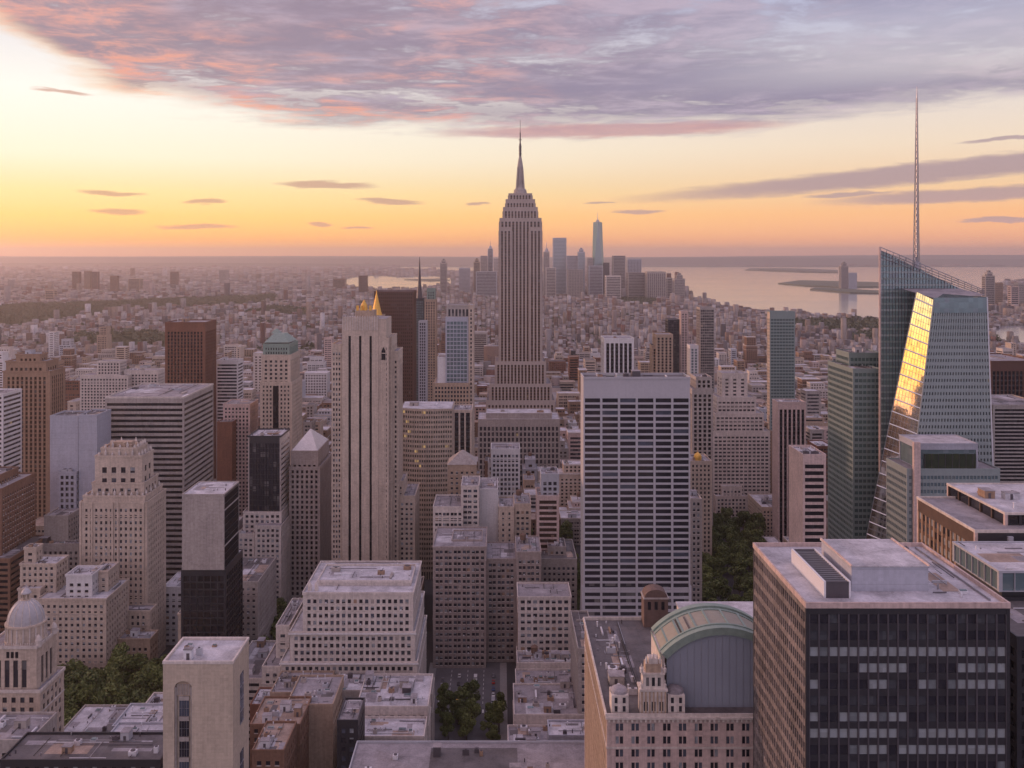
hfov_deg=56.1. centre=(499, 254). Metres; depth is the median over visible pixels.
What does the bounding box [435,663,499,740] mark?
road
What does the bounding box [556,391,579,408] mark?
city building
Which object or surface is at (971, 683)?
window
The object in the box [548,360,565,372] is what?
city building
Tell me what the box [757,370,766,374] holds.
city building
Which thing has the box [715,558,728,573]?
tree
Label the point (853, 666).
window
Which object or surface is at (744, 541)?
tree
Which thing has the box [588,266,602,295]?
tower
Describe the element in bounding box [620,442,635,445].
window
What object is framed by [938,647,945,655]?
window
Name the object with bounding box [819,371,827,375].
city building
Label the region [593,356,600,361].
city building
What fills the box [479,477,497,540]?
white wall block
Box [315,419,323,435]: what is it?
city building
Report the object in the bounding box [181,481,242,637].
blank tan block
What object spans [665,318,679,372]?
black glass tower
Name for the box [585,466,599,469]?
window
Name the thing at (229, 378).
white banded tower
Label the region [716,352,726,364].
city building
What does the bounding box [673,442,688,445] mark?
window
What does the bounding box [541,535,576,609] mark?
grey block
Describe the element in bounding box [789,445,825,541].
pink flank block
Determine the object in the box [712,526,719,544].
tree
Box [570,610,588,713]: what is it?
street corner house
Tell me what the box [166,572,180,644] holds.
pale hall
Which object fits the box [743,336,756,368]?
city building
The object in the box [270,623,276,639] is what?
tree
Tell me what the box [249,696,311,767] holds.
brown roof house
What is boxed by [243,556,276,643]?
grey brown block
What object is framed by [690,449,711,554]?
gold domed block
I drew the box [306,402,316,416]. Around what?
city building
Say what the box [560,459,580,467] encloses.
city building
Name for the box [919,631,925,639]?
window
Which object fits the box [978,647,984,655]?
window
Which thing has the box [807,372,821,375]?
city building
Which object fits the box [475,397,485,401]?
city building
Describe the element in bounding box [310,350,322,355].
city building
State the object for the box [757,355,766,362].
city building
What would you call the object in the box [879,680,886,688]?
window
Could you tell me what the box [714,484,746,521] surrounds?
white gable block
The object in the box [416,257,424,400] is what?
needle tower
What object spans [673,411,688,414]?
window
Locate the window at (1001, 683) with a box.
[998,680,1004,688]
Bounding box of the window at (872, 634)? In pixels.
[869,631,876,639]
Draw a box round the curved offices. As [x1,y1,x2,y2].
[403,401,454,578]
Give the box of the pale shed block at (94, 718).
[64,705,127,731]
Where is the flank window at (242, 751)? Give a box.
[240,747,243,767]
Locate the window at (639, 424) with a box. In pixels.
[638,423,652,426]
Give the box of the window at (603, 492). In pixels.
[602,491,617,494]
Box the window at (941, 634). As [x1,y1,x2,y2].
[938,631,945,639]
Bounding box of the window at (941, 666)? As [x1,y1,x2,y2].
[938,663,945,671]
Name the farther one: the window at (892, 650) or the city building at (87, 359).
the city building at (87, 359)
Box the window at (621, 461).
[620,460,635,463]
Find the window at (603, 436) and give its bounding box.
[602,435,617,438]
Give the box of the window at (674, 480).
[673,479,688,482]
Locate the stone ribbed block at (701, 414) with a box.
[690,373,712,525]
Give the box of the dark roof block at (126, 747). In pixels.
[0,727,162,767]
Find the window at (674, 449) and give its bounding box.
[673,448,688,451]
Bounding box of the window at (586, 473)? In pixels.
[585,472,599,475]
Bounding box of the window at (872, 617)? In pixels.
[869,614,876,622]
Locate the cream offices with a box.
[433,475,479,541]
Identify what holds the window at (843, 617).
in the office block at (882, 653)
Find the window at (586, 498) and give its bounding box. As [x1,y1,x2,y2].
[585,497,599,500]
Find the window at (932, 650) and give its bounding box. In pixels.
[929,647,935,655]
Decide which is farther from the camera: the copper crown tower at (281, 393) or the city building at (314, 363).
the city building at (314, 363)
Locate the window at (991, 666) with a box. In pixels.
[988,663,994,671]
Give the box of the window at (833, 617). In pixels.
[830,614,837,622]
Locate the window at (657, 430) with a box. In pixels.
[656,429,670,432]
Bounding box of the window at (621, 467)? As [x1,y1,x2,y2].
[620,466,635,469]
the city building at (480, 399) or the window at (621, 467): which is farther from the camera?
the city building at (480, 399)
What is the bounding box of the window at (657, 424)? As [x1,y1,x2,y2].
[656,423,670,426]
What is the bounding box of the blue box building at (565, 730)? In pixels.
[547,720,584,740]
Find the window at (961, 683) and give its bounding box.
[958,680,965,688]
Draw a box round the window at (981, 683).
[978,680,984,688]
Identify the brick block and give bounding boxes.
[0,466,35,555]
[432,526,540,667]
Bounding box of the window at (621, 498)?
[620,497,635,500]
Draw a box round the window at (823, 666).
[820,663,827,671]
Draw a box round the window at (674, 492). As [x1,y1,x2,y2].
[673,491,688,494]
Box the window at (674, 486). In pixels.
[673,485,688,488]
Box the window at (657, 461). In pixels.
[656,460,670,463]
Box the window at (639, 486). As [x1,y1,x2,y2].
[638,485,652,488]
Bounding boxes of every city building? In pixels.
[0,346,15,358]
[0,351,10,387]
[36,514,45,534]
[48,331,58,357]
[58,360,64,366]
[59,339,75,355]
[61,348,76,368]
[65,368,74,374]
[65,369,69,379]
[65,378,79,409]
[67,398,79,409]
[75,368,96,375]
[79,363,91,367]
[82,356,91,362]
[97,326,111,352]
[98,349,114,359]
[102,357,118,359]
[115,346,128,358]
[126,359,131,365]
[129,351,145,360]
[132,354,145,363]
[139,360,151,364]
[140,365,150,367]
[144,353,152,356]
[144,362,156,367]
[152,355,164,362]
[155,351,164,354]
[156,360,164,366]
[224,344,241,356]
[224,351,231,357]
[236,345,243,357]
[241,356,252,361]
[243,363,251,368]
[243,371,252,379]
[243,381,252,387]
[243,388,255,398]
[244,348,256,355]
[253,351,262,391]
[302,379,305,401]
[302,404,305,411]
[302,412,306,437]
[303,395,324,401]
[303,418,315,436]
[305,371,329,396]
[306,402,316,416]
[307,356,325,370]
[307,417,326,423]
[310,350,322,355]
[311,351,323,355]
[314,407,330,422]
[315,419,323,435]
[317,368,327,370]
[319,401,330,408]
[323,426,330,440]
[324,337,333,366]
[421,576,423,590]
[440,332,444,352]
[475,331,487,362]
[475,364,482,375]
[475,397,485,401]
[475,404,485,418]
[475,419,477,436]
[475,443,477,455]
[477,384,487,394]
[479,392,486,396]
[484,454,490,476]
[522,452,537,490]
[523,471,534,492]
[524,489,535,509]
[531,512,560,535]
[537,466,556,481]
[546,371,562,379]
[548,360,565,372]
[554,352,563,359]
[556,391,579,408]
[556,407,568,415]
[558,460,580,505]
[559,416,563,426]
[559,506,567,509]
[559,510,580,544]
[560,380,574,390]
[560,427,566,439]
[560,436,568,458]
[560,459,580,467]
[563,416,574,428]
[566,429,580,458]
[567,396,580,413]
[567,420,576,428]
[567,491,580,509]
[568,355,578,380]
[570,350,575,354]
[574,411,578,421]
[576,352,589,358]
[578,368,586,398]
[578,411,580,428]
[582,346,590,351]
[583,358,595,372]
[590,348,599,357]
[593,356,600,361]
[596,362,600,371]
[634,356,643,359]
[638,360,648,372]
[639,349,644,355]
[643,346,648,359]
[715,348,724,357]
[715,358,718,366]
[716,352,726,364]
[718,365,734,369]
[728,348,736,364]
[733,359,744,370]
[738,352,757,358]
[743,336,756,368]
[747,370,759,379]
[748,380,766,389]
[748,383,765,391]
[748,392,761,398]
[756,399,764,406]
[756,406,766,421]
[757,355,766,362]
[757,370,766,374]
[758,390,766,400]
[762,536,779,541]
[783,536,788,541]
[795,351,803,357]
[795,357,803,363]
[795,365,804,372]
[795,372,803,375]
[795,376,804,389]
[796,388,801,395]
[797,377,820,388]
[800,389,820,414]
[802,351,813,360]
[803,381,827,397]
[806,414,827,425]
[806,425,823,440]
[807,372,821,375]
[807,440,827,494]
[809,361,818,366]
[810,367,819,370]
[812,354,819,360]
[816,360,827,364]
[816,376,826,380]
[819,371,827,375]
[819,426,827,441]
[820,354,830,359]
[821,398,827,407]
[821,402,826,410]
[821,408,827,420]
[828,356,835,359]
[996,347,1012,354]
[1005,342,1016,355]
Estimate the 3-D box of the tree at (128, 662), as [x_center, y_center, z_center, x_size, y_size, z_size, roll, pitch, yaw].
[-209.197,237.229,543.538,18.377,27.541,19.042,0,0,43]
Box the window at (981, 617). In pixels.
[978,614,984,622]
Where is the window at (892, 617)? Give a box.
[889,614,896,622]
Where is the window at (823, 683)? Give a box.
[820,680,827,688]
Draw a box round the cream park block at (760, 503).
[748,493,771,536]
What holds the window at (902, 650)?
in the office block at (882, 653)
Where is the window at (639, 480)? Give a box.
[638,479,652,482]
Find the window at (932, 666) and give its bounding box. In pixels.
[929,663,935,671]
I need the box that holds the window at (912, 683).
[909,680,915,688]
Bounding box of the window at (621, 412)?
[620,411,635,414]
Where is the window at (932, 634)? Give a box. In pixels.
[929,631,935,639]
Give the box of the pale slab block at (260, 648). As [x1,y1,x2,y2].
[249,637,275,743]
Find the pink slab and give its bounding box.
[217,399,258,515]
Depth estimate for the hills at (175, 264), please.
21065.46 m
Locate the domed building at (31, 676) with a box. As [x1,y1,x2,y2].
[0,584,65,731]
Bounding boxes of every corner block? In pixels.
[17,543,129,669]
[261,598,302,686]
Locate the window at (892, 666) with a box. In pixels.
[889,663,896,671]
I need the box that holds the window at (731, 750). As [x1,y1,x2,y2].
[730,749,733,756]
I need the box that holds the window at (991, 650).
[988,647,994,655]
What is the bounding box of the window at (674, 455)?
[673,454,688,457]
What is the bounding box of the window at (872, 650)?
[869,647,876,655]
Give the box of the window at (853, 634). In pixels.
[850,631,856,639]
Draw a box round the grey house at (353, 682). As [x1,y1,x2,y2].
[339,670,434,740]
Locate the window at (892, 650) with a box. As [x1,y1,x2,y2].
[889,647,896,655]
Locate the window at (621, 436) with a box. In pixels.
[620,435,635,438]
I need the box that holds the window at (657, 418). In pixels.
[656,417,670,420]
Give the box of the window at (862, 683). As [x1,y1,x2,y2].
[859,680,866,688]
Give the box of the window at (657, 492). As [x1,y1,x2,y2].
[656,491,670,494]
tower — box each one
[2,349,65,518]
[45,289,56,299]
[72,272,80,288]
[79,437,166,656]
[84,271,91,288]
[91,272,99,288]
[110,276,118,291]
[128,278,143,290]
[143,280,151,290]
[162,637,248,767]
[165,318,215,478]
[170,272,178,284]
[216,357,243,478]
[219,270,228,281]
[260,328,301,464]
[289,429,330,600]
[331,300,402,560]
[333,278,346,288]
[358,276,367,291]
[373,290,384,315]
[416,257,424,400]
[418,320,427,400]
[424,288,436,400]
[433,303,474,455]
[440,259,446,293]
[447,450,480,493]
[459,268,469,291]
[473,258,479,291]
[476,271,496,296]
[480,256,487,270]
[488,240,492,270]
[493,258,497,292]
[543,242,549,294]
[546,268,555,296]
[552,238,566,293]
[566,256,576,293]
[567,269,582,297]
[577,248,584,294]
[580,370,691,616]
[587,258,592,294]
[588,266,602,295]
[592,213,603,265]
[603,263,609,293]
[605,275,620,297]
[612,256,625,288]
[626,259,641,271]
[626,272,644,297]
[645,271,665,297]
[649,332,672,372]
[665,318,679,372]
[666,278,672,298]
[673,273,684,297]
[679,311,691,374]
[687,344,698,375]
[690,489,701,600]
[696,306,714,392]
[713,370,769,511]
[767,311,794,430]
[772,398,805,541]
[828,347,878,538]
[839,262,848,288]
[849,273,856,288]
[864,94,999,541]
[982,270,994,304]
[995,282,1002,303]
[1008,286,1018,305]
[1014,282,1023,302]
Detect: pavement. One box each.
[428,663,435,676]
[500,663,507,740]
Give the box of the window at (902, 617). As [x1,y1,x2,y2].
[899,614,906,622]
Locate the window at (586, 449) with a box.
[585,448,599,451]
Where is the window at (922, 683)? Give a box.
[919,680,925,688]
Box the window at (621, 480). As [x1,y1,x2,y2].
[620,479,635,482]
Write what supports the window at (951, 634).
in the office block at (882, 653)
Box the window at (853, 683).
[850,680,856,688]
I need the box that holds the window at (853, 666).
[850,663,856,671]
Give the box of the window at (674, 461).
[673,460,688,463]
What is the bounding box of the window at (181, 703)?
[179,701,183,715]
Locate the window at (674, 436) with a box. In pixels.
[673,435,688,438]
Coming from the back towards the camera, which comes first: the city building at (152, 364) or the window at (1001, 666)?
the city building at (152, 364)
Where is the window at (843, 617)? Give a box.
[840,614,846,622]
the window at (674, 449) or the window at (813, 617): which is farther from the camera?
the window at (674, 449)
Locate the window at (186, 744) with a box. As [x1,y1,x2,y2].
[184,742,188,756]
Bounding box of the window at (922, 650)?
[919,647,925,655]
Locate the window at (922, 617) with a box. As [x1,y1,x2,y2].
[919,614,925,622]
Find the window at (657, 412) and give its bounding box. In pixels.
[656,411,670,414]
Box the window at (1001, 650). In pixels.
[998,647,1004,655]
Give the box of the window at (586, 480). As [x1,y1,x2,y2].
[585,479,599,482]
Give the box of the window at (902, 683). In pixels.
[899,680,906,688]
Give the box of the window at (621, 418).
[620,417,635,420]
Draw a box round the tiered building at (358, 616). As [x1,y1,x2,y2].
[279,561,426,674]
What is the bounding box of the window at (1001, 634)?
[998,631,1004,639]
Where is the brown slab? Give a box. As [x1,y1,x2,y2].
[374,290,416,402]
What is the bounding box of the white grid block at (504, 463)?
[488,443,519,495]
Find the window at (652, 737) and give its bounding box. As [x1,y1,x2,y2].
[651,736,654,743]
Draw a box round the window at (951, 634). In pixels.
[948,631,955,639]
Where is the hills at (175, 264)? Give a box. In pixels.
[2,263,1015,266]
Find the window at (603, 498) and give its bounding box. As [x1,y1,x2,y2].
[602,497,617,500]
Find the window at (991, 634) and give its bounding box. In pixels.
[988,631,994,639]
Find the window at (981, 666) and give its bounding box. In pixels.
[978,663,984,671]
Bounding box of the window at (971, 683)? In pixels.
[968,680,975,688]
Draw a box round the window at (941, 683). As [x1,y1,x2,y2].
[938,680,945,688]
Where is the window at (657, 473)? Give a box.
[656,472,670,475]
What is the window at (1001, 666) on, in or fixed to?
in the office block at (882, 653)
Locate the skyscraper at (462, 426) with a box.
[453,404,472,454]
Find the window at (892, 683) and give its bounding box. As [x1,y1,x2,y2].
[889,680,896,688]
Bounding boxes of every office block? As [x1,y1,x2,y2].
[753,538,1010,767]
[764,421,771,492]
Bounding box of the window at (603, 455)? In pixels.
[602,454,617,457]
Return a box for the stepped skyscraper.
[486,132,555,411]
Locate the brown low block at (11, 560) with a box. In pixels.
[0,535,43,633]
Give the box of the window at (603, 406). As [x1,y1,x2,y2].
[602,405,617,408]
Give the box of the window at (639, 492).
[638,491,652,494]
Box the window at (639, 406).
[638,405,652,408]
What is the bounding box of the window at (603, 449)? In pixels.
[602,448,617,451]
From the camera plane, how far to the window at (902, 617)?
235.37 m
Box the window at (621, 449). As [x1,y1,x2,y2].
[620,448,635,451]
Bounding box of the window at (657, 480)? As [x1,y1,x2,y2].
[656,479,670,482]
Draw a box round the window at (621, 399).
[620,398,635,401]
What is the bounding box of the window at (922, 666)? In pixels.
[919,663,925,671]
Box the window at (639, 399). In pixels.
[638,398,652,401]
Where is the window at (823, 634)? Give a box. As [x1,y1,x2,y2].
[820,631,827,639]
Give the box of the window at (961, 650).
[958,647,965,655]
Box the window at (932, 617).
[929,614,935,622]
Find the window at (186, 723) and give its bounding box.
[184,721,188,736]
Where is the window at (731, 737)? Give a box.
[730,736,733,743]
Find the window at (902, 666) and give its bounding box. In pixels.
[899,663,906,671]
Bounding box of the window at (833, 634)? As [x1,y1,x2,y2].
[830,631,837,639]
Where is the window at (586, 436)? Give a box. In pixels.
[585,435,599,438]
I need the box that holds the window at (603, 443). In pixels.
[602,442,617,445]
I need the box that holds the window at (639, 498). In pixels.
[638,497,652,500]
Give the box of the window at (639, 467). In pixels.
[638,466,652,469]
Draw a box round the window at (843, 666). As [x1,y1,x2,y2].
[840,663,846,671]
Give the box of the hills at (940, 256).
[0,255,1023,258]
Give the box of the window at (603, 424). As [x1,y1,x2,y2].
[602,423,617,426]
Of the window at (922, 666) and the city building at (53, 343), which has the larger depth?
the city building at (53, 343)
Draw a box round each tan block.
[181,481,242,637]
[399,473,419,560]
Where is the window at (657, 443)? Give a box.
[656,442,670,445]
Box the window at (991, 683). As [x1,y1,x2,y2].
[988,680,994,688]
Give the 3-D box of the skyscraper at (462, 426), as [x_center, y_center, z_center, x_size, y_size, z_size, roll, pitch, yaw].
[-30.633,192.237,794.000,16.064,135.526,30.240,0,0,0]
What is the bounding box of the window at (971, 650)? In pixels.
[968,647,975,655]
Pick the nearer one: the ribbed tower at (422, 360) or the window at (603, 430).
the window at (603, 430)
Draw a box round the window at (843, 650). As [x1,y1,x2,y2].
[840,647,846,655]
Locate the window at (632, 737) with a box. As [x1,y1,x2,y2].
[631,736,634,743]
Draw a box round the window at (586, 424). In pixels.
[585,423,599,426]
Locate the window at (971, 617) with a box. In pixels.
[968,614,975,622]
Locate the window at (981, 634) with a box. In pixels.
[978,631,984,639]
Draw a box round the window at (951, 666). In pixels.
[948,663,955,671]
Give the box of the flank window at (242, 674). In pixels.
[240,670,243,724]
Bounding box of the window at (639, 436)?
[638,435,652,438]
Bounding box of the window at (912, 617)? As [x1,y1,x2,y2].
[909,614,915,622]
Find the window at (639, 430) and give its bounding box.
[638,429,652,432]
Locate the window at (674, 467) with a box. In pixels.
[673,466,688,469]
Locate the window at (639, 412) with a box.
[638,411,652,414]
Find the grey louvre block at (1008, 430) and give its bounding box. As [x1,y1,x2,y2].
[991,394,1023,482]
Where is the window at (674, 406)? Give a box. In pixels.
[673,405,688,408]
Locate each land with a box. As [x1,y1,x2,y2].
[404,278,448,280]
[746,268,837,272]
[778,280,878,287]
[810,287,878,293]
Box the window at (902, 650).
[899,647,906,655]
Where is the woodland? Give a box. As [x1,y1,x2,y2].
[0,285,1023,388]
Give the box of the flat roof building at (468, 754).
[349,741,584,767]
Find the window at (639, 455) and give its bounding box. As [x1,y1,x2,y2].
[638,454,652,457]
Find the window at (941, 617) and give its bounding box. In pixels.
[938,614,945,622]
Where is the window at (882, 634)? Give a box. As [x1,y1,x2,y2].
[879,631,886,639]
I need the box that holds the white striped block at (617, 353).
[601,335,633,372]
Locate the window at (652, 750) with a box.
[651,749,654,756]
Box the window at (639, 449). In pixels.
[638,448,652,451]
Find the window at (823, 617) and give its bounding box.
[820,614,827,622]
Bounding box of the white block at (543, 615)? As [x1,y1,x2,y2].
[516,582,571,649]
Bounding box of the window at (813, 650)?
[810,647,817,655]
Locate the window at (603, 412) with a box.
[602,411,617,414]
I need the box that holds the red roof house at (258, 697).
[249,687,271,723]
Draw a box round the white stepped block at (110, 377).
[80,359,164,409]
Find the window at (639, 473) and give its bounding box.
[638,472,652,475]
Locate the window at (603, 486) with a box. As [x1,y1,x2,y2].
[602,485,617,488]
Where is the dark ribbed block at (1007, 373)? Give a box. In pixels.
[990,353,1023,396]
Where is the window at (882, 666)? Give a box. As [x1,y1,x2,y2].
[879,663,886,671]
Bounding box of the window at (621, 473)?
[620,472,635,475]
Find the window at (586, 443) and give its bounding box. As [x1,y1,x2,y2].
[585,442,599,445]
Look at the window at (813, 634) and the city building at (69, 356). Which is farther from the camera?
the city building at (69, 356)
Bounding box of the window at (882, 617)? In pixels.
[879,614,886,622]
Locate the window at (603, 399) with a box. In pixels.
[602,398,617,401]
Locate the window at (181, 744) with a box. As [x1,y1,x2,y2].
[179,742,183,756]
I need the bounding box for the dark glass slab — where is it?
[248,428,289,510]
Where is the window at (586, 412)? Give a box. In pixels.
[585,411,599,414]
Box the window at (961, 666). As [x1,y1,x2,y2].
[958,663,965,671]
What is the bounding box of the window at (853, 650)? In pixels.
[850,647,856,655]
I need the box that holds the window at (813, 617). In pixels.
[810,614,817,622]
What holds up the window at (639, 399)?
in the grid tower at (635, 482)
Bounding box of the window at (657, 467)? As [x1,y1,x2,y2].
[656,466,670,469]
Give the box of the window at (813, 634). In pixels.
[810,631,817,639]
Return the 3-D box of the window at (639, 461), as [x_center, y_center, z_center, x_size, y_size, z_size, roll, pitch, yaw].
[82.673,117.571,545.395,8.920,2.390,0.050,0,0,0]
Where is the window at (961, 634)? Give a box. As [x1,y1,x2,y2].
[958,631,965,639]
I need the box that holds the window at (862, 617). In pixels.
[859,614,866,622]
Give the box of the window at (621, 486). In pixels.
[620,485,635,488]
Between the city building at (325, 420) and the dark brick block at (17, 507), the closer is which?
the dark brick block at (17, 507)
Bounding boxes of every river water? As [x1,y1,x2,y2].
[347,276,450,288]
[397,267,551,270]
[996,326,1023,342]
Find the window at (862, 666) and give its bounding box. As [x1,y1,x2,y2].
[859,663,866,671]
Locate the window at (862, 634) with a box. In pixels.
[859,631,866,639]
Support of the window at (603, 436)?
in the grid tower at (635, 482)
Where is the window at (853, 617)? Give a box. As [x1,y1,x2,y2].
[850,614,856,622]
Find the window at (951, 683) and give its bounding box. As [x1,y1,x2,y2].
[948,680,955,688]
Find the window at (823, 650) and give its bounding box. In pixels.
[820,647,827,655]
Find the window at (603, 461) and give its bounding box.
[602,460,617,463]
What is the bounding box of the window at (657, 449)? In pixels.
[656,448,670,451]
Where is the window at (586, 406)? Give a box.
[585,405,599,408]
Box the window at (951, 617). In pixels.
[948,614,955,622]
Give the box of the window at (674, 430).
[673,429,688,432]
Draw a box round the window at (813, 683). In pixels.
[810,680,817,688]
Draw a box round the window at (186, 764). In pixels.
[184,762,188,767]
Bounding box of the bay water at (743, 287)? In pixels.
[642,267,1023,317]
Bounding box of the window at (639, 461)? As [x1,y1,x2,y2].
[638,460,652,463]
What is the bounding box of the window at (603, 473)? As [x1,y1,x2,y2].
[602,472,617,475]
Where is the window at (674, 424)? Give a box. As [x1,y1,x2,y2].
[673,423,688,426]
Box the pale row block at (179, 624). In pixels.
[177,610,180,641]
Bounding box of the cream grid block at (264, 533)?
[239,502,289,615]
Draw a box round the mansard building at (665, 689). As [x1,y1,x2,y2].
[583,584,752,767]
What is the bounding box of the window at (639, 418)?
[638,417,652,420]
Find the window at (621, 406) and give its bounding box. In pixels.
[620,405,635,408]
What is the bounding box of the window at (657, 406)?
[656,405,670,408]
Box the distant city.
[0,261,1023,538]
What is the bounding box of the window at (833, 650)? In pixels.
[830,647,837,655]
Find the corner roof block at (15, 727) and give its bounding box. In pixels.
[0,712,56,758]
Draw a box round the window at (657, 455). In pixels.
[656,454,670,457]
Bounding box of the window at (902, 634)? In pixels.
[899,631,906,639]
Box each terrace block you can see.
[111,703,162,731]
[117,628,158,659]
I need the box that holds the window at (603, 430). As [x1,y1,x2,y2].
[602,429,617,432]
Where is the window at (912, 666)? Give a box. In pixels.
[909,663,915,671]
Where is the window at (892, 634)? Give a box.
[889,631,896,639]
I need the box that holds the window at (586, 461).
[585,460,599,463]
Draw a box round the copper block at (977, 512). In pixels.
[916,483,1023,565]
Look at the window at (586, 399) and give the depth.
545.37 m
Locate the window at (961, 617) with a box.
[958,614,965,622]
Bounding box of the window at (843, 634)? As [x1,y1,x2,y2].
[840,631,846,639]
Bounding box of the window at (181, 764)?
[179,762,183,767]
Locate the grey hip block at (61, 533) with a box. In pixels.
[39,507,78,571]
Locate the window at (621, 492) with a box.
[620,491,635,494]
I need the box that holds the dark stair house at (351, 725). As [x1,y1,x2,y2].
[337,697,364,767]
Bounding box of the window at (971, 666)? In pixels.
[968,663,975,671]
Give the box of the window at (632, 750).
[631,749,634,756]
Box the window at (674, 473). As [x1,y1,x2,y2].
[673,472,688,475]
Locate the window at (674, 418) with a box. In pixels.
[673,417,688,420]
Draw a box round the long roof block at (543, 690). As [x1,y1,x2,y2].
[507,644,584,740]
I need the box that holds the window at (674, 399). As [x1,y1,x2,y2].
[673,398,688,401]
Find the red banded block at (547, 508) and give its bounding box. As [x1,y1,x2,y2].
[536,467,558,550]
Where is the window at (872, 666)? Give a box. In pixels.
[869,663,876,671]
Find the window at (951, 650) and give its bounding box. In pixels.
[948,647,955,655]
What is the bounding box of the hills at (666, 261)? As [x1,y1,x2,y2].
[0,258,1023,264]
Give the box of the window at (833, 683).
[830,680,837,688]
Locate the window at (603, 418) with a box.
[602,417,617,420]
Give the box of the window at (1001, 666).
[998,663,1004,671]
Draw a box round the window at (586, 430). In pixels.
[585,429,599,432]
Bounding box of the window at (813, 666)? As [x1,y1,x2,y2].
[810,663,817,671]
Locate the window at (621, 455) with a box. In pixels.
[620,454,635,457]
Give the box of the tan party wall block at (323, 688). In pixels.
[270,670,343,767]
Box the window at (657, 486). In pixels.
[656,485,670,488]
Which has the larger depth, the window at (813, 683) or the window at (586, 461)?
the window at (586, 461)
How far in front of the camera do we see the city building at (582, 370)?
1583.00 m
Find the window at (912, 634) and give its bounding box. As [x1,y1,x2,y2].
[909,631,915,639]
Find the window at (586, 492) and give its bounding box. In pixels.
[585,491,599,494]
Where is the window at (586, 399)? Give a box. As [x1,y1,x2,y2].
[585,398,599,401]
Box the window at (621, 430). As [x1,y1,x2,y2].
[620,429,635,432]
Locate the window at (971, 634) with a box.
[968,631,975,639]
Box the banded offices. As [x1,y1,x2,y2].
[105,383,213,582]
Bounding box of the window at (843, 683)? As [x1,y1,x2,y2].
[840,680,846,688]
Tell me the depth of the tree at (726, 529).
844.46 m
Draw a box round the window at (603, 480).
[602,479,617,482]
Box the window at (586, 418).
[585,417,599,420]
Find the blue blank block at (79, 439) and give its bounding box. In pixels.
[50,409,110,511]
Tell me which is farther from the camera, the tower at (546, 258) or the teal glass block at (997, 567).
the tower at (546, 258)
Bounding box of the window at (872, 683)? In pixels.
[869,680,876,688]
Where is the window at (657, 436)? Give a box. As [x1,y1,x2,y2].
[656,435,670,438]
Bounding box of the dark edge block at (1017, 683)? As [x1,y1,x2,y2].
[1003,597,1023,767]
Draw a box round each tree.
[59,663,69,675]
[64,658,88,676]
[64,669,83,687]
[64,683,81,708]
[64,708,76,723]
[64,717,71,726]
[65,704,79,711]
[73,682,96,708]
[76,670,98,706]
[87,669,105,683]
[91,667,105,682]
[92,684,102,704]
[92,689,112,704]
[99,655,127,684]
[100,681,127,703]
[102,642,136,669]
[106,672,125,685]
[118,690,144,704]
[119,652,147,683]
[123,681,140,696]
[127,667,161,701]
[129,664,153,689]
[135,657,155,670]
[144,693,152,700]
[150,654,167,664]
[151,663,162,691]
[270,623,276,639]
[273,612,282,622]
[277,597,286,613]
[435,699,448,716]
[436,682,448,704]
[439,711,453,725]
[439,711,454,740]
[445,690,456,714]
[449,699,465,724]
[455,686,470,709]
[456,707,470,724]
[457,713,476,740]
[459,698,480,718]
[462,678,480,699]
[479,711,496,730]
[485,702,492,712]
[486,725,500,740]
[489,700,505,731]
[491,692,506,709]
[559,520,572,538]
[576,553,580,568]
[577,566,580,588]
[577,577,580,598]
[577,589,580,607]
[702,564,716,579]
[702,573,718,592]
[702,580,721,597]
[702,587,714,600]
[703,556,722,577]
[704,552,714,564]
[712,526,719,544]
[712,543,718,557]
[713,516,721,526]
[715,525,724,537]
[715,531,725,545]
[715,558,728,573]
[716,543,729,566]
[716,574,731,600]
[719,524,738,541]
[720,507,732,524]
[725,516,738,523]
[725,533,734,548]
[728,552,743,566]
[728,558,747,576]
[729,594,740,600]
[730,544,747,558]
[732,523,742,539]
[732,539,752,552]
[733,575,744,594]
[736,511,749,536]
[738,577,752,592]
[739,596,751,600]
[741,521,751,535]
[742,529,755,547]
[743,572,752,577]
[745,520,760,530]
[746,588,752,596]
[747,556,752,571]
[748,512,766,530]
[749,558,752,570]
[750,529,763,541]
[754,536,764,541]
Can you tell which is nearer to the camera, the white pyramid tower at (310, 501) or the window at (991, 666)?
the window at (991, 666)
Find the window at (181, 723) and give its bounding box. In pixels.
[179,721,183,736]
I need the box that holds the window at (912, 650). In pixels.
[909,647,915,655]
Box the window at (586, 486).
[585,485,599,488]
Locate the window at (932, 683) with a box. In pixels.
[929,680,935,688]
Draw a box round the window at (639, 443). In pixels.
[638,442,652,445]
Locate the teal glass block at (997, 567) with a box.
[952,541,1023,596]
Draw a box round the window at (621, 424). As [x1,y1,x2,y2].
[620,423,635,426]
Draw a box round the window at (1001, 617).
[998,614,1004,622]
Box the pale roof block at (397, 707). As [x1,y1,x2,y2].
[359,674,432,740]
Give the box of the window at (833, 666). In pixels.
[830,663,837,671]
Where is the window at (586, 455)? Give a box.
[585,454,599,457]
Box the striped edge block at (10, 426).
[0,388,21,471]
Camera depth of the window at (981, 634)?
235.37 m
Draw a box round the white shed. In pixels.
[146,692,162,702]
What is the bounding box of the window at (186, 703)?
[184,701,188,715]
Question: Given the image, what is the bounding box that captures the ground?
[15,265,1023,767]
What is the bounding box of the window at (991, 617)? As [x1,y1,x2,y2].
[988,614,994,622]
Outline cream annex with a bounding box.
[498,489,530,540]
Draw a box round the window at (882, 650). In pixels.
[879,647,886,655]
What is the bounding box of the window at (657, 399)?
[656,398,670,401]
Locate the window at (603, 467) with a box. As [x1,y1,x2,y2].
[602,466,617,469]
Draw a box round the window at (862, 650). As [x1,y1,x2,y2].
[859,647,866,655]
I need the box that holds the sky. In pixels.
[0,0,1023,256]
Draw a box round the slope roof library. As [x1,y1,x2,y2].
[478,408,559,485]
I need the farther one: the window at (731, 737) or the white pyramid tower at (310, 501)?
the white pyramid tower at (310, 501)

